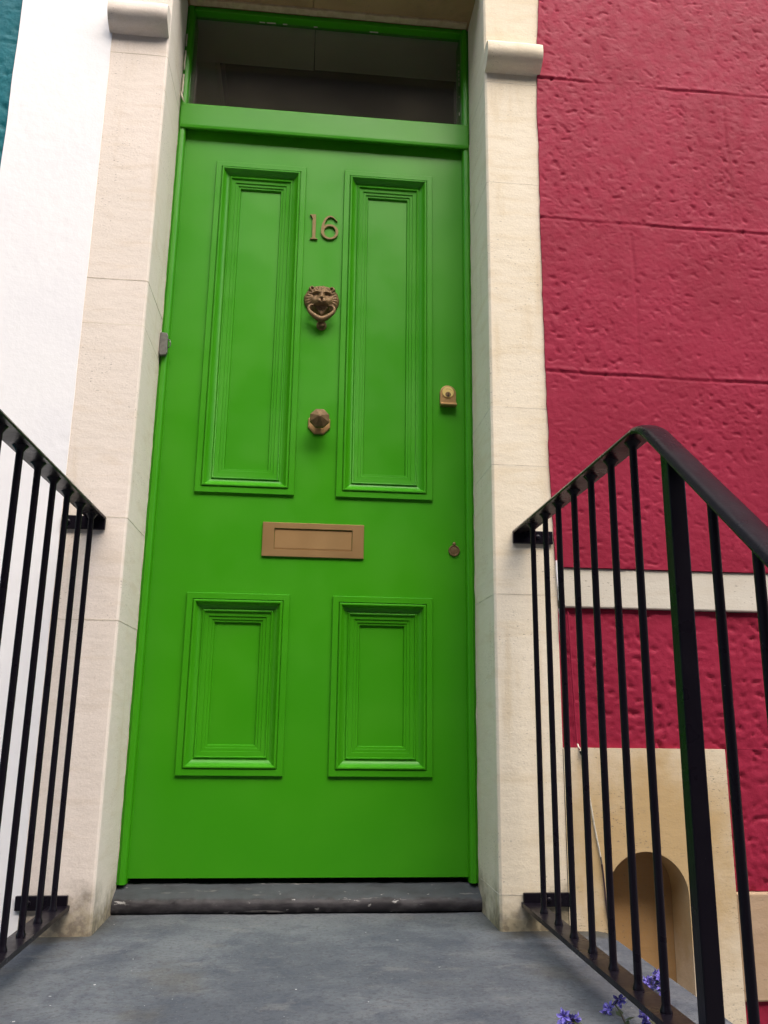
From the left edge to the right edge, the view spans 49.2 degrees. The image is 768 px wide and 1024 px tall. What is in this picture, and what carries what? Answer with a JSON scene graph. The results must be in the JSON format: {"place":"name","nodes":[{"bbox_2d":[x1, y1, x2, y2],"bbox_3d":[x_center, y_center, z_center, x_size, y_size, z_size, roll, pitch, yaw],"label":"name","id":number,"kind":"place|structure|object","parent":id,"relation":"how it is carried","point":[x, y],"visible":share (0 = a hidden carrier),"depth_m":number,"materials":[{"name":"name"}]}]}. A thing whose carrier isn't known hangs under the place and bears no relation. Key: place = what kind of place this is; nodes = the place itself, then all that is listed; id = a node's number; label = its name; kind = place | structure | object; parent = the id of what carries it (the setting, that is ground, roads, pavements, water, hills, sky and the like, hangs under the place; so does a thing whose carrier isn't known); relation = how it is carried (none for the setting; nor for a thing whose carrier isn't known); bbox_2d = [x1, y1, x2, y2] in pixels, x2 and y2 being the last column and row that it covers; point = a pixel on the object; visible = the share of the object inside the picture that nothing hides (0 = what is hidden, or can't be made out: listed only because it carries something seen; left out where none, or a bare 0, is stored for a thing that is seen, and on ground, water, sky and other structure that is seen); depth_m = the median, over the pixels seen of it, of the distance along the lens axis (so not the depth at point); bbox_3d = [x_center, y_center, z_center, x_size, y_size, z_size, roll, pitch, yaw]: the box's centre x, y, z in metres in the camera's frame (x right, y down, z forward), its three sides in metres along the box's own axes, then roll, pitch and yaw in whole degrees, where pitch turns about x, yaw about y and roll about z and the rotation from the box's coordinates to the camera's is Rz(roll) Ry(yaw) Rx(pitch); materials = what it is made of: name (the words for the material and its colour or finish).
{"place":"outdoors","nodes":[
{"label":"outdoors","id":0,"kind":"place"},
{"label":"ground","id":1,"kind":"structure","parent":0,"visible":0},
{"bbox_2d":[131,877,463,879],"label":"hall","id":2,"kind":"structure","parent":1,"relation":"on","point":[295,878],"depth_m":2.05,"materials":[{"name":"paint"}]},
{"bbox_2d":[193,19,457,105],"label":"hall ceiling","id":3,"kind":"structure","parent":2,"relation":"attached to","point":[219,42],"depth_m":2.65,"materials":[{"name":"paint"}]},
{"bbox_2d":[220,30,456,123],"bbox_3d":[-0.149,-1.923,4.726,1.700,1.695,4.050,2,-14,-5],"label":"stairwell","id":4,"kind":"object","parent":2,"relation":"on","point":[346,94],"depth_m":5.25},
{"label":"pavement","id":5,"kind":"structure","parent":0,"visible":0},
{"bbox_2d":[0,0,22,165],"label":"house","id":6,"kind":"structure","parent":5,"relation":"on","point":[10,14],"depth_m":2.14,"materials":[{"name":"teal paint"}]},
{"bbox_2d":[0,0,111,936],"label":"wall strip","id":7,"kind":"object","parent":6,"relation":"attached to","point":[49,166],"depth_m":2.00,"materials":[{"name":"white paint"}]},
{"bbox_2d":[0,912,732,1023],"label":"steps","id":8,"kind":"structure","parent":5,"relation":"on","point":[392,968],"depth_m":1.46,"materials":[{"name":"concrete"}]},
{"bbox_2d":[0,409,106,968],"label":"railing","id":9,"kind":"object","parent":8,"relation":"on","point":[52,908],"visible":1,"depth_m":1.51,"materials":[{"name":"black metal"}]},
{"bbox_2d":[18,0,568,936],"bbox_3d":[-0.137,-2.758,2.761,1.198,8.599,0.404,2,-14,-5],"label":"door surround","id":10,"kind":"object","parent":8,"relation":"on","point":[112,424],"visible":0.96,"depth_m":2.00,"materials":[{"name":"beige stone"}]},
{"bbox_2d":[116,5,478,884],"bbox_3d":[-0.180,-0.300,2.257,0.838,2.406,0.104,2,-14,-5],"label":"door frame","id":11,"kind":"object","parent":10,"relation":"attached to","point":[312,125],"visible":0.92,"depth_m":2.38,"materials":[{"name":"green paint"}]},
{"bbox_2d":[127,129,468,877],"bbox_3d":[-0.180,-0.116,2.183,0.824,1.992,0.112,2,-14,-5],"label":"front door","id":12,"kind":"structure","parent":11,"relation":"attached to","point":[303,707],"depth_m":2.15,"materials":[{"name":"green paint"}]},
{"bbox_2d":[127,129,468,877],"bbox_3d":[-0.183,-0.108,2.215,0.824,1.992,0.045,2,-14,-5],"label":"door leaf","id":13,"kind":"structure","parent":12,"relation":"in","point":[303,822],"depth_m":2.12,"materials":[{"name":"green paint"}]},
{"bbox_2d":[110,878,481,914],"bbox_3d":[-0.194,0.891,1.944,0.837,0.057,0.101,2,-14,-5],"label":"door sill","id":14,"kind":"structure","parent":8,"relation":"on","point":[181,896],"depth_m":1.92,"materials":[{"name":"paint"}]},
{"bbox_2d":[556,1008,581,1023],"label":"bellflower","id":15,"kind":"object","parent":8,"relation":"on","point":[571,1018],"visible":1,"depth_m":1.19,"materials":[{"name":"purple plant"}]},
{"bbox_2d":[599,994,633,1023],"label":"bellflower","id":16,"kind":"object","parent":8,"relation":"on","point":[621,1000],"visible":0.98,"depth_m":1.28,"materials":[{"name":"purple plant"}]},
{"bbox_2d":[512,425,767,1023],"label":"railing","id":17,"kind":"object","parent":8,"relation":"on","point":[681,464],"visible":1,"depth_m":1.18,"materials":[{"name":"black metal"}]},
{"bbox_2d":[638,1009,655,1023],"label":"bellflower","id":18,"kind":"object","parent":8,"relation":"on","point":[646,1019],"visible":0.36,"depth_m":1.22,"materials":[{"name":"purple plant"}]},
{"bbox_2d":[642,969,660,995],"bbox_3d":[0.440,0.771,1.364,0.041,0.037,0.080,-4,-14,20],"label":"bellflower","id":19,"kind":"object","parent":8,"relation":"on","point":[653,983],"visible":0.76,"depth_m":1.37,"materials":[{"name":"purple plant"}]},
{"bbox_2d":[536,0,767,1023],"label":"house","id":20,"kind":"structure","parent":5,"relation":"on","point":[652,121],"depth_m":2.10,"materials":[{"name":"paint"}]},
{"bbox_2d":[567,612,606,912],"bbox_3d":[0.455,0.566,1.857,0.071,0.690,0.015,2,-14,-5],"label":"cable","id":21,"kind":"object","parent":20,"relation":"attached to","point":[580,755],"visible":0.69,"depth_m":1.87,"materials":[{"name":"paint"}]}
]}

